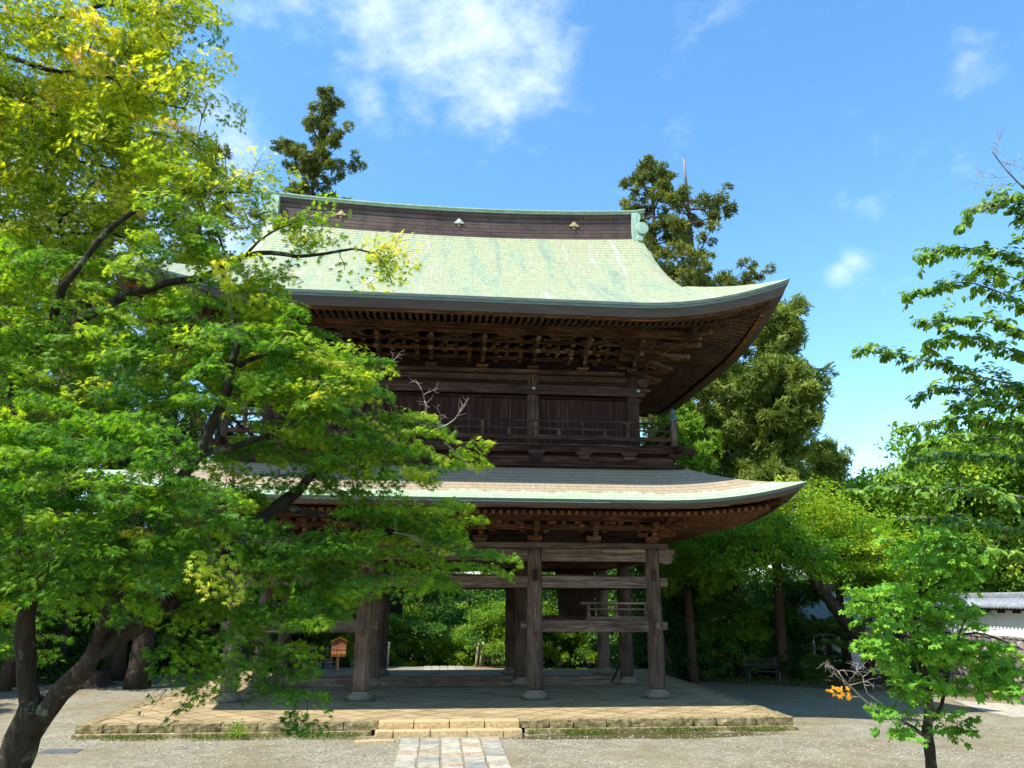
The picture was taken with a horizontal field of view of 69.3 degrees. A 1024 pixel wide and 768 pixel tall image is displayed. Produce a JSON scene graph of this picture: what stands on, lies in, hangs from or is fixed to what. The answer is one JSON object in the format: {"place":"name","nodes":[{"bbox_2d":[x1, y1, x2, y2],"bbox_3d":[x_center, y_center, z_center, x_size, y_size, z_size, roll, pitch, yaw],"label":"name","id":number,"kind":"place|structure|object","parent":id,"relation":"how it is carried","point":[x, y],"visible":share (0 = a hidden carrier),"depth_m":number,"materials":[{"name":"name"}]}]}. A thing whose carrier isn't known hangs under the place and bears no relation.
{"place":"outdoors","nodes":[
{"label":"outdoors","id":0,"kind":"place"},
{"bbox_2d":[424,666,464,669],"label":"stone path","id":1,"kind":"structure","parent":0,"point":[444,667],"depth_m":36.10,"materials":[{"name":"stone"}]},
{"bbox_2d":[394,737,511,767],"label":"stone path","id":2,"kind":"structure","parent":0,"point":[474,756],"depth_m":14.53,"materials":[{"name":"stone"}]},
{"bbox_2d":[0,642,1023,767],"bbox_3d":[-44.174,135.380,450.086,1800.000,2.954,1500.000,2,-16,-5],"label":"ground","id":3,"kind":"structure","parent":0,"point":[809,705],"depth_m":15.67,"materials":[{"name":"grey gravel"}]},
{"bbox_2d":[0,606,49,682],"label":"shrub","id":4,"kind":"object","parent":3,"relation":"on","point":[5,625],"visible":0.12,"depth_m":29.01,"materials":[{"name":"green plant"}]},
{"bbox_2d":[1,118,80,473],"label":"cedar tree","id":5,"kind":"object","parent":3,"relation":"on","point":[57,215],"visible":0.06,"depth_m":38.09,"materials":[{"name":"green plant"}]},
{"bbox_2d":[0,597,101,683],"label":"shrub","id":6,"kind":"object","parent":3,"relation":"on","point":[52,675],"visible":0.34,"depth_m":30.53,"materials":[{"name":"green plant"}]},
{"bbox_2d":[8,558,113,666],"bbox_3d":[-20.078,10.739,33.819,6.076,5.918,5.880,0,-16,0],"label":"shrub","id":7,"kind":"object","parent":3,"relation":"on","point":[82,594],"visible":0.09,"depth_m":33.22,"materials":[{"name":"green plant"}]},
{"bbox_2d":[0,354,136,691],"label":"woodland tree","id":8,"kind":"object","parent":3,"relation":"on","point":[7,673],"visible":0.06,"depth_m":27.64,"materials":[{"name":"green plant"}]},
{"bbox_2d":[0,231,163,686],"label":"cedar tree","id":9,"kind":"object","parent":3,"relation":"on","point":[88,304],"visible":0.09,"depth_m":31.20,"materials":[{"name":"green plant"}]},
{"bbox_2d":[47,600,134,671],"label":"shrub","id":10,"kind":"object","parent":3,"relation":"on","point":[82,630],"visible":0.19,"depth_m":30.99,"materials":[{"name":"green plant"}]},
{"bbox_2d":[24,69,161,628],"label":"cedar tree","id":11,"kind":"object","parent":3,"relation":"on","point":[78,213],"visible":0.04,"depth_m":41.46,"materials":[{"name":"green plant"}]},
{"bbox_2d":[80,670,118,688],"bbox_3d":[-16.235,11.367,28.472,2.250,0.643,2.212,2,-16,-5],"label":"tree stump","id":12,"kind":"object","parent":3,"relation":"on","point":[99,679],"visible":0.49,"depth_m":28.10,"materials":[{"name":"brown wood"}]},
{"bbox_2d":[2,348,198,682],"bbox_3d":[-17.712,5.579,31.739,6.823,13.832,7.268,-4,-17,15],"label":"woodland tree","id":13,"kind":"object","parent":3,"relation":"on","point":[67,632],"visible":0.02,"depth_m":30.42,"materials":[{"name":"green plant"}]},
{"bbox_2d":[48,442,172,670],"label":"woodland tree","id":14,"kind":"object","parent":3,"relation":"on","point":[109,657],"visible":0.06,"depth_m":31.56,"materials":[{"name":"green plant"}]},
{"bbox_2d":[0,0,249,385],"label":"maple tree","id":15,"kind":"object","parent":3,"relation":"on","point":[107,97],"visible":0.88,"depth_m":9.52,"materials":[{"name":"green plant"}]},
{"bbox_2d":[74,574,192,672],"bbox_3d":[-18.020,11.419,35.034,5.947,5.242,6.534,8,-18,-24],"label":"shrub","id":16,"kind":"object","parent":3,"relation":"on","point":[161,666],"depth_m":33.49,"materials":[{"name":"green plant"}]},
{"bbox_2d":[61,405,211,689],"bbox_3d":[-13.866,6.125,29.098,7.421,11.345,6.786,12,-20,-36],"label":"woodland tree","id":17,"kind":"object","parent":3,"relation":"on","point":[134,679],"visible":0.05,"depth_m":27.93,"materials":[{"name":"green plant"}]},
{"bbox_2d":[83,250,192,680],"bbox_3d":[-16.299,3.050,33.556,5.232,19.712,5.871,12,-20,-35],"label":"cedar tree","id":18,"kind":"object","parent":3,"relation":"on","point":[117,669],"visible":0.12,"depth_m":32.30,"materials":[{"name":"green plant"}]},
{"bbox_2d":[95,608,195,669],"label":"shrub","id":19,"kind":"object","parent":3,"relation":"on","point":[130,643],"visible":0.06,"depth_m":33.08,"materials":[{"name":"green plant"}]},
{"bbox_2d":[98,135,236,579],"bbox_3d":[-17.531,-0.537,37.893,8.162,29.213,9.158,2,-16,-5],"label":"cedar tree","id":20,"kind":"object","parent":3,"relation":"on","point":[200,420],"visible":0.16,"depth_m":39.91,"materials":[{"name":"green plant"}]},
{"bbox_2d":[154,602,213,672],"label":"shrub","id":21,"kind":"object","parent":3,"relation":"on","point":[162,633],"visible":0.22,"depth_m":33.65,"materials":[{"name":"green plant"}]},
{"bbox_2d":[159,572,259,665],"bbox_3d":[-14.483,11.836,36.629,5.436,5.295,5.262,-7,-18,25],"label":"shrub","id":22,"kind":"object","parent":3,"relation":"on","point":[216,625],"visible":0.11,"depth_m":36.10,"materials":[{"name":"green plant"}]},
{"bbox_2d":[167,381,254,672],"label":"woodland tree","id":23,"kind":"object","parent":3,"relation":"on","point":[218,429],"visible":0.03,"depth_m":35.53,"materials":[{"name":"green plant"}]},
{"bbox_2d":[74,731,368,741],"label":"moss","id":24,"kind":"object","parent":3,"relation":"on","point":[338,735],"visible":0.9,"depth_m":15.97,"materials":[{"name":"green plant"}]},
{"bbox_2d":[200,405,262,657],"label":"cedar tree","id":25,"kind":"object","parent":3,"relation":"on","point":[246,424],"visible":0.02,"depth_m":37.52,"materials":[{"name":"green plant"}]},
{"bbox_2d":[223,717,260,740],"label":"weed","id":26,"kind":"object","parent":3,"relation":"on","point":[238,731],"visible":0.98,"depth_m":15.99,"materials":[{"name":"green plant"}]},
{"bbox_2d":[0,125,524,767],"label":"maple tree","id":27,"kind":"object","parent":3,"relation":"on","point":[112,435],"visible":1,"depth_m":8.24,"materials":[{"name":"green plant"}]},
{"bbox_2d":[241,632,297,667],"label":"shrub","id":28,"kind":"object","parent":3,"relation":"on","point":[274,639],"visible":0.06,"depth_m":35.13,"materials":[{"name":"green plant"}]},
{"bbox_2d":[276,590,335,665],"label":"shrub","id":29,"kind":"object","parent":3,"relation":"on","point":[306,640],"visible":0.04,"depth_m":38.49,"materials":[{"name":"green plant"}]},
{"bbox_2d":[247,84,367,668],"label":"cedar tree","id":30,"kind":"object","parent":3,"relation":"on","point":[311,165],"visible":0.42,"depth_m":42.63,"materials":[{"name":"green plant"}]},
{"bbox_2d":[299,589,352,665],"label":"shrub","id":31,"kind":"object","parent":3,"relation":"on","point":[320,611],"visible":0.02,"depth_m":38.31,"materials":[{"name":"green plant"}]},
{"bbox_2d":[308,632,349,666],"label":"shrub","id":32,"kind":"object","parent":3,"relation":"on","point":[326,637],"visible":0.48,"depth_m":37.25,"materials":[{"name":"green plant"}]},
{"bbox_2d":[309,589,357,662],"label":"shrub","id":33,"kind":"object","parent":3,"relation":"on","point":[349,636],"visible":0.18,"depth_m":37.17,"materials":[{"name":"green plant"}]},
{"bbox_2d":[330,637,347,669],"bbox_3d":[-7.970,12.497,33.995,0.813,1.664,0.170,2,-16,-5],"label":"notice board","id":34,"kind":"object","parent":3,"relation":"on","point":[338,648],"visible":0.93,"depth_m":34.06,"materials":[{"name":"orange wood"}]},
{"bbox_2d":[354,739,393,742],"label":"stone slab","id":35,"kind":"structure","parent":3,"relation":"on","point":[375,741],"depth_m":15.77,"materials":[{"name":"beige stone"}]},
{"bbox_2d":[388,612,422,666],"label":"shrub","id":36,"kind":"object","parent":3,"relation":"on","point":[393,646],"visible":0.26,"depth_m":39.79,"materials":[{"name":"green plant"}]},
{"bbox_2d":[389,499,439,652],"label":"woodland tree","id":37,"kind":"object","parent":3,"relation":"on","point":[397,607],"visible":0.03,"depth_m":42.39,"materials":[{"name":"green plant"}]},
{"bbox_2d":[401,602,435,666],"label":"shrub","id":38,"kind":"object","parent":3,"relation":"on","point":[408,609],"visible":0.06,"depth_m":44.63,"materials":[{"name":"green plant"}]},
{"bbox_2d":[388,612,452,666],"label":"shrub","id":39,"kind":"object","parent":3,"relation":"on","point":[418,628],"visible":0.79,"depth_m":39.90,"materials":[{"name":"green plant"}]},
{"bbox_2d":[403,589,447,658],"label":"broadleaf tree","id":40,"kind":"object","parent":3,"relation":"on","point":[433,599],"visible":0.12,"depth_m":46.87,"materials":[{"name":"green plant"}]},
{"bbox_2d":[71,668,796,739],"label":"stone platform","id":41,"kind":"structure","parent":3,"relation":"on","point":[390,712],"depth_m":18.09,"materials":[{"name":"stone"}]},
{"bbox_2d":[82,189,807,703],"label":"temple gate","id":42,"kind":"structure","parent":41,"relation":"on","point":[558,353],"depth_m":22.33,"materials":[{"name":"brown wood"}]},
{"bbox_2d":[415,629,457,666],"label":"shrub","id":43,"kind":"object","parent":3,"relation":"on","point":[440,661],"visible":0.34,"depth_m":41.04,"materials":[{"name":"green plant"}]},
{"bbox_2d":[410,595,473,662],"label":"shrub","id":44,"kind":"object","parent":3,"relation":"on","point":[452,618],"visible":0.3,"depth_m":45.18,"materials":[{"name":"green plant"}]},
{"bbox_2d":[412,571,474,610],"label":"broadleaf tree","id":45,"kind":"object","parent":3,"relation":"on","point":[447,595],"visible":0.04,"depth_m":58.22,"materials":[{"name":"green plant"}]},
{"bbox_2d":[437,623,483,665],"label":"shrub","id":46,"kind":"object","parent":3,"relation":"on","point":[462,654],"visible":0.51,"depth_m":40.23,"materials":[{"name":"green plant"}]},
{"bbox_2d":[447,572,502,616],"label":"broadleaf tree","id":47,"kind":"object","parent":3,"relation":"on","point":[461,600],"visible":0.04,"depth_m":46.64,"materials":[{"name":"green plant"}]},
{"bbox_2d":[455,597,503,665],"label":"shrub","id":48,"kind":"object","parent":3,"relation":"on","point":[476,625],"visible":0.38,"depth_m":39.05,"materials":[{"name":"green plant"}]},
{"bbox_2d":[460,589,559,665],"bbox_3d":[-0.760,13.524,40.267,5.919,5.765,5.729,9,-18,-28],"label":"shrub","id":49,"kind":"object","parent":3,"relation":"on","point":[471,635],"visible":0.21,"depth_m":39.17,"materials":[{"name":"green plant"}]},
{"bbox_2d":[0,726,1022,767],"bbox_3d":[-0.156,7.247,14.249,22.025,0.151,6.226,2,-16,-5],"label":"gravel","id":50,"kind":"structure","parent":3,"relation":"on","point":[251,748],"depth_m":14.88,"materials":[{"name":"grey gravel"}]},
{"bbox_2d":[37,749,83,754],"bbox_3d":[-8.931,7.273,14.635,0.720,0.048,0.400,2,-16,-5],"label":"drain grate","id":51,"kind":"object","parent":50,"relation":"on","point":[60,751],"visible":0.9,"depth_m":14.56,"materials":[{"name":"grey metal"}]},
{"bbox_2d":[480,597,545,659],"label":"shrub","id":52,"kind":"object","parent":3,"relation":"on","point":[499,615],"visible":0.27,"depth_m":37.10,"materials":[{"name":"green plant"}]},
{"bbox_2d":[491,605,555,665],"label":"shrub","id":53,"kind":"object","parent":3,"relation":"on","point":[546,642],"visible":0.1,"depth_m":36.47,"materials":[{"name":"green plant"}]},
{"bbox_2d":[486,572,597,668],"bbox_3d":[2.153,12.813,39.651,5.712,5.564,5.529,-9,-18,28],"label":"shrub","id":54,"kind":"object","parent":3,"relation":"on","point":[572,660],"visible":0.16,"depth_m":37.43,"materials":[{"name":"green plant"}]},
{"bbox_2d":[542,604,576,666],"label":"shrub","id":55,"kind":"object","parent":3,"relation":"on","point":[564,657],"visible":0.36,"depth_m":36.77,"materials":[{"name":"green plant"}]},
{"bbox_2d":[543,601,587,666],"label":"shrub","id":56,"kind":"object","parent":3,"relation":"on","point":[578,639],"visible":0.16,"depth_m":37.43,"materials":[{"name":"green plant"}]},
{"bbox_2d":[542,502,616,665],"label":"woodland tree","id":57,"kind":"object","parent":3,"relation":"on","point":[555,609],"visible":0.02,"depth_m":37.77,"materials":[{"name":"green plant"}]},
{"bbox_2d":[574,632,613,667],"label":"shrub","id":58,"kind":"object","parent":3,"relation":"on","point":[587,643],"visible":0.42,"depth_m":36.42,"materials":[{"name":"green plant"}]},
{"bbox_2d":[571,604,616,662],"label":"shrub","id":59,"kind":"object","parent":3,"relation":"on","point":[593,658],"visible":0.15,"depth_m":36.40,"materials":[{"name":"green plant"}]},
{"bbox_2d":[588,567,644,667],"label":"shrub","id":60,"kind":"object","parent":3,"relation":"on","point":[610,600],"visible":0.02,"depth_m":35.83,"materials":[{"name":"green plant"}]},
{"bbox_2d":[585,574,702,667],"bbox_3d":[7.103,11.511,35.696,7.098,5.695,6.461,15,-22,-41],"label":"shrub","id":61,"kind":"object","parent":3,"relation":"on","point":[617,640],"visible":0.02,"depth_m":35.10,"materials":[{"name":"green plant"}]},
{"bbox_2d":[610,598,681,668],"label":"shrub","id":62,"kind":"object","parent":3,"relation":"on","point":[636,613],"visible":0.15,"depth_m":33.16,"materials":[{"name":"green plant"}]},
{"bbox_2d":[528,725,785,734],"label":"moss","id":63,"kind":"object","parent":3,"relation":"on","point":[597,731],"visible":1,"depth_m":16.94,"materials":[{"name":"green plant"}]},
{"bbox_2d":[618,153,700,428],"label":"cedar tree","id":64,"kind":"object","parent":3,"relation":"on","point":[659,176],"visible":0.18,"depth_m":40.33,"materials":[{"name":"green plant"}]},
{"bbox_2d":[633,632,703,675],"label":"shrub","id":65,"kind":"object","parent":3,"relation":"on","point":[644,659],"visible":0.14,"depth_m":32.57,"materials":[{"name":"green plant"}]},
{"bbox_2d":[663,635,678,678],"bbox_3d":[6.487,11.580,31.123,1.083,2.129,1.054,10,-19,-29],"label":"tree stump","id":66,"kind":"object","parent":3,"relation":"on","point":[665,658],"visible":0.16,"depth_m":30.95,"materials":[{"name":"brown wood"}]},
{"bbox_2d":[611,540,732,675],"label":"woodland tree","id":67,"kind":"object","parent":3,"relation":"on","point":[635,591],"visible":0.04,"depth_m":32.86,"materials":[{"name":"green plant"}]},
{"bbox_2d":[633,594,717,679],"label":"shrub","id":68,"kind":"object","parent":3,"relation":"on","point":[675,660],"visible":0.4,"depth_m":31.81,"materials":[{"name":"green plant"}]},
{"bbox_2d":[639,613,713,673],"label":"shrub","id":69,"kind":"object","parent":3,"relation":"on","point":[677,624],"visible":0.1,"depth_m":32.62,"materials":[{"name":"green plant"}]},
{"bbox_2d":[609,566,757,675],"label":"woodland tree","id":70,"kind":"object","parent":3,"relation":"on","point":[692,593],"visible":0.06,"depth_m":33.72,"materials":[{"name":"green plant"}]},
{"bbox_2d":[629,400,751,682],"bbox_3d":[7.333,6.368,32.352,5.769,13.012,5.804,2,-16,-5],"label":"cypress tree","id":71,"kind":"object","parent":3,"relation":"on","point":[691,434],"visible":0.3,"depth_m":31.55,"materials":[{"name":"green plant"}]},
{"bbox_2d":[678,623,730,676],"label":"shrub","id":72,"kind":"object","parent":3,"relation":"on","point":[699,666],"visible":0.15,"depth_m":32.07,"materials":[{"name":"green plant"}]},
{"bbox_2d":[670,600,743,679],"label":"shrub","id":73,"kind":"object","parent":3,"relation":"on","point":[706,627],"visible":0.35,"depth_m":32.17,"materials":[{"name":"green plant"}]},
{"bbox_2d":[627,155,805,677],"bbox_3d":[9.717,0.701,37.241,8.028,26.640,11.430,2,-16,-5],"label":"cedar tree","id":74,"kind":"object","parent":3,"relation":"on","point":[678,228],"visible":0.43,"depth_m":37.10,"materials":[{"name":"green plant"}]},
{"bbox_2d":[678,587,775,677],"bbox_3d":[9.360,11.131,32.593,4.477,4.360,4.333,-10,-19,31],"label":"shrub","id":75,"kind":"object","parent":3,"relation":"on","point":[719,607],"visible":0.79,"depth_m":32.25,"materials":[{"name":"green plant"}]},
{"bbox_2d":[677,359,782,677],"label":"cypress tree","id":76,"kind":"object","parent":3,"relation":"on","point":[716,411],"visible":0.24,"depth_m":33.62,"materials":[{"name":"green plant"}]},
{"bbox_2d":[711,633,766,673],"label":"shrub","id":77,"kind":"object","parent":3,"relation":"on","point":[723,659],"visible":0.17,"depth_m":32.42,"materials":[{"name":"green plant"}]},
{"bbox_2d":[714,599,775,676],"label":"shrub","id":78,"kind":"object","parent":3,"relation":"on","point":[764,634],"visible":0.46,"depth_m":32.49,"materials":[{"name":"green plant"}]},
{"bbox_2d":[732,622,775,675],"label":"shrub","id":79,"kind":"object","parent":3,"relation":"on","point":[773,635],"visible":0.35,"depth_m":32.61,"materials":[{"name":"green plant"}]},
{"bbox_2d":[729,584,784,614],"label":"shrub","id":80,"kind":"object","parent":3,"relation":"on","point":[765,599],"visible":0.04,"depth_m":35.70,"materials":[{"name":"green plant"}]},
{"bbox_2d":[742,656,781,682],"bbox_3d":[10.413,11.878,30.795,1.450,0.993,0.663,-1,-16,4],"label":"bench","id":81,"kind":"object","parent":3,"relation":"on","point":[749,664],"visible":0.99,"depth_m":31.02,"materials":[{"name":"brown wood"}]},
{"bbox_2d":[736,613,804,674],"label":"shrub","id":82,"kind":"object","parent":3,"relation":"on","point":[795,652],"visible":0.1,"depth_m":33.57,"materials":[{"name":"green plant"}]},
{"bbox_2d":[716,291,848,680],"bbox_3d":[11.995,4.451,32.970,6.112,17.071,5.954,2,-16,-5],"label":"cypress tree","id":83,"kind":"object","parent":3,"relation":"on","point":[784,385],"visible":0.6,"depth_m":32.64,"materials":[{"name":"green plant"}]},
{"bbox_2d":[760,639,806,678],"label":"shrub","id":84,"kind":"object","parent":3,"relation":"on","point":[788,664],"visible":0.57,"depth_m":31.84,"materials":[{"name":"green plant"}]},
{"bbox_2d":[754,603,825,662],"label":"shrub","id":85,"kind":"object","parent":3,"relation":"on","point":[788,622],"visible":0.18,"depth_m":34.26,"materials":[{"name":"green plant"}]},
{"bbox_2d":[742,568,845,644],"bbox_3d":[13.405,11.821,36.629,5.565,5.600,5.749,-5,-17,18],"label":"shrub","id":86,"kind":"object","parent":3,"relation":"on","point":[795,594],"visible":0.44,"depth_m":35.90,"materials":[{"name":"green plant"}]},
{"bbox_2d":[679,673,917,686],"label":"ground cover","id":87,"kind":"object","parent":3,"relation":"on","point":[765,681],"visible":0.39,"depth_m":31.07,"materials":[{"name":"green plant"}]},
{"bbox_2d":[728,583,882,669],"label":"house","id":88,"kind":"structure","parent":3,"relation":"on","point":[817,611],"depth_m":38.19,"materials":[{"name":"white paint"}]},
{"bbox_2d":[788,627,825,670],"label":"shrub","id":89,"kind":"object","parent":3,"relation":"on","point":[802,639],"visible":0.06,"depth_m":34.67,"materials":[{"name":"green plant"}]},
{"bbox_2d":[666,473,950,686],"bbox_3d":[12.694,7.727,28.530,13.541,8.022,6.776,5,-17,-15],"label":"leaning maple","id":90,"kind":"object","parent":3,"relation":"on","point":[789,529],"visible":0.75,"depth_m":27.59,"materials":[{"name":"green plant"}]},
{"bbox_2d":[794,652,831,682],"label":"shrub","id":91,"kind":"object","parent":3,"relation":"on","point":[817,660],"visible":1,"depth_m":30.83,"materials":[{"name":"green plant"}]},
{"bbox_2d":[799,614,849,675],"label":"fan palm","id":92,"kind":"object","parent":3,"relation":"on","point":[814,625],"visible":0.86,"depth_m":32.66,"materials":[{"name":"green plant"}]},
{"bbox_2d":[811,649,851,678],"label":"shrub","id":93,"kind":"object","parent":3,"relation":"on","point":[838,665],"visible":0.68,"depth_m":32.38,"materials":[{"name":"green plant"}]},
{"bbox_2d":[784,433,891,672],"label":"cypress tree","id":94,"kind":"object","parent":3,"relation":"on","point":[828,460],"visible":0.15,"depth_m":36.87,"materials":[{"name":"green plant"}]},
{"bbox_2d":[802,462,1023,597],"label":"broadleaf tree","id":95,"kind":"object","parent":3,"relation":"on","point":[873,501],"visible":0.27,"depth_m":32.23,"materials":[{"name":"green plant"}]},
{"bbox_2d":[818,518,1023,767],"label":"young maple","id":96,"kind":"object","parent":3,"relation":"on","point":[931,652],"visible":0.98,"depth_m":10.74,"materials":[{"name":"green plant"}]},
{"bbox_2d":[841,127,1023,570],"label":"cherry tree","id":97,"kind":"object","parent":3,"relation":"on","point":[1015,391],"visible":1,"depth_m":11.42,"materials":[{"name":"green plant"}]},
{"bbox_2d":[847,421,1023,592],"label":"broadleaf tree","id":98,"kind":"object","parent":3,"relation":"on","point":[990,474],"visible":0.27,"depth_m":31.50,"materials":[{"name":"green plant"}]},
{"bbox_2d":[883,628,1023,701],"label":"retaining wall","id":99,"kind":"structure","parent":3,"relation":"on","point":[960,673],"depth_m":27.41,"materials":[{"name":"stone"}]},
{"bbox_2d":[885,592,1023,637],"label":"plaster wall","id":100,"kind":"structure","parent":99,"relation":"on","point":[1006,609],"depth_m":26.02,"materials":[{"name":"white paint"}]},
{"bbox_2d":[936,408,1023,583],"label":"broadleaf tree","id":101,"kind":"object","parent":3,"relation":"on","point":[1019,416],"visible":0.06,"depth_m":32.25,"materials":[{"name":"green plant"}]},
{"bbox_2d":[939,485,1023,592],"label":"broadleaf tree","id":102,"kind":"object","parent":3,"relation":"on","point":[1000,581],"visible":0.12,"depth_m":31.11,"materials":[{"name":"green plant"}]},
{"bbox_2d":[967,485,1023,592],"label":"broadleaf tree","id":103,"kind":"object","parent":3,"relation":"on","point":[1004,566],"visible":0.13,"depth_m":31.78,"materials":[{"name":"green plant"}]},
{"bbox_2d":[0,0,1023,597],"label":"sky","id":104,"kind":"structure","parent":0,"point":[840,129],"materials":[{"name":"blue"}]},
{"bbox_2d":[954,700,1023,716],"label":"pavement","id":105,"kind":"structure","parent":0,"point":[1010,710],"depth_m":22.66,"materials":[{"name":"stone"}]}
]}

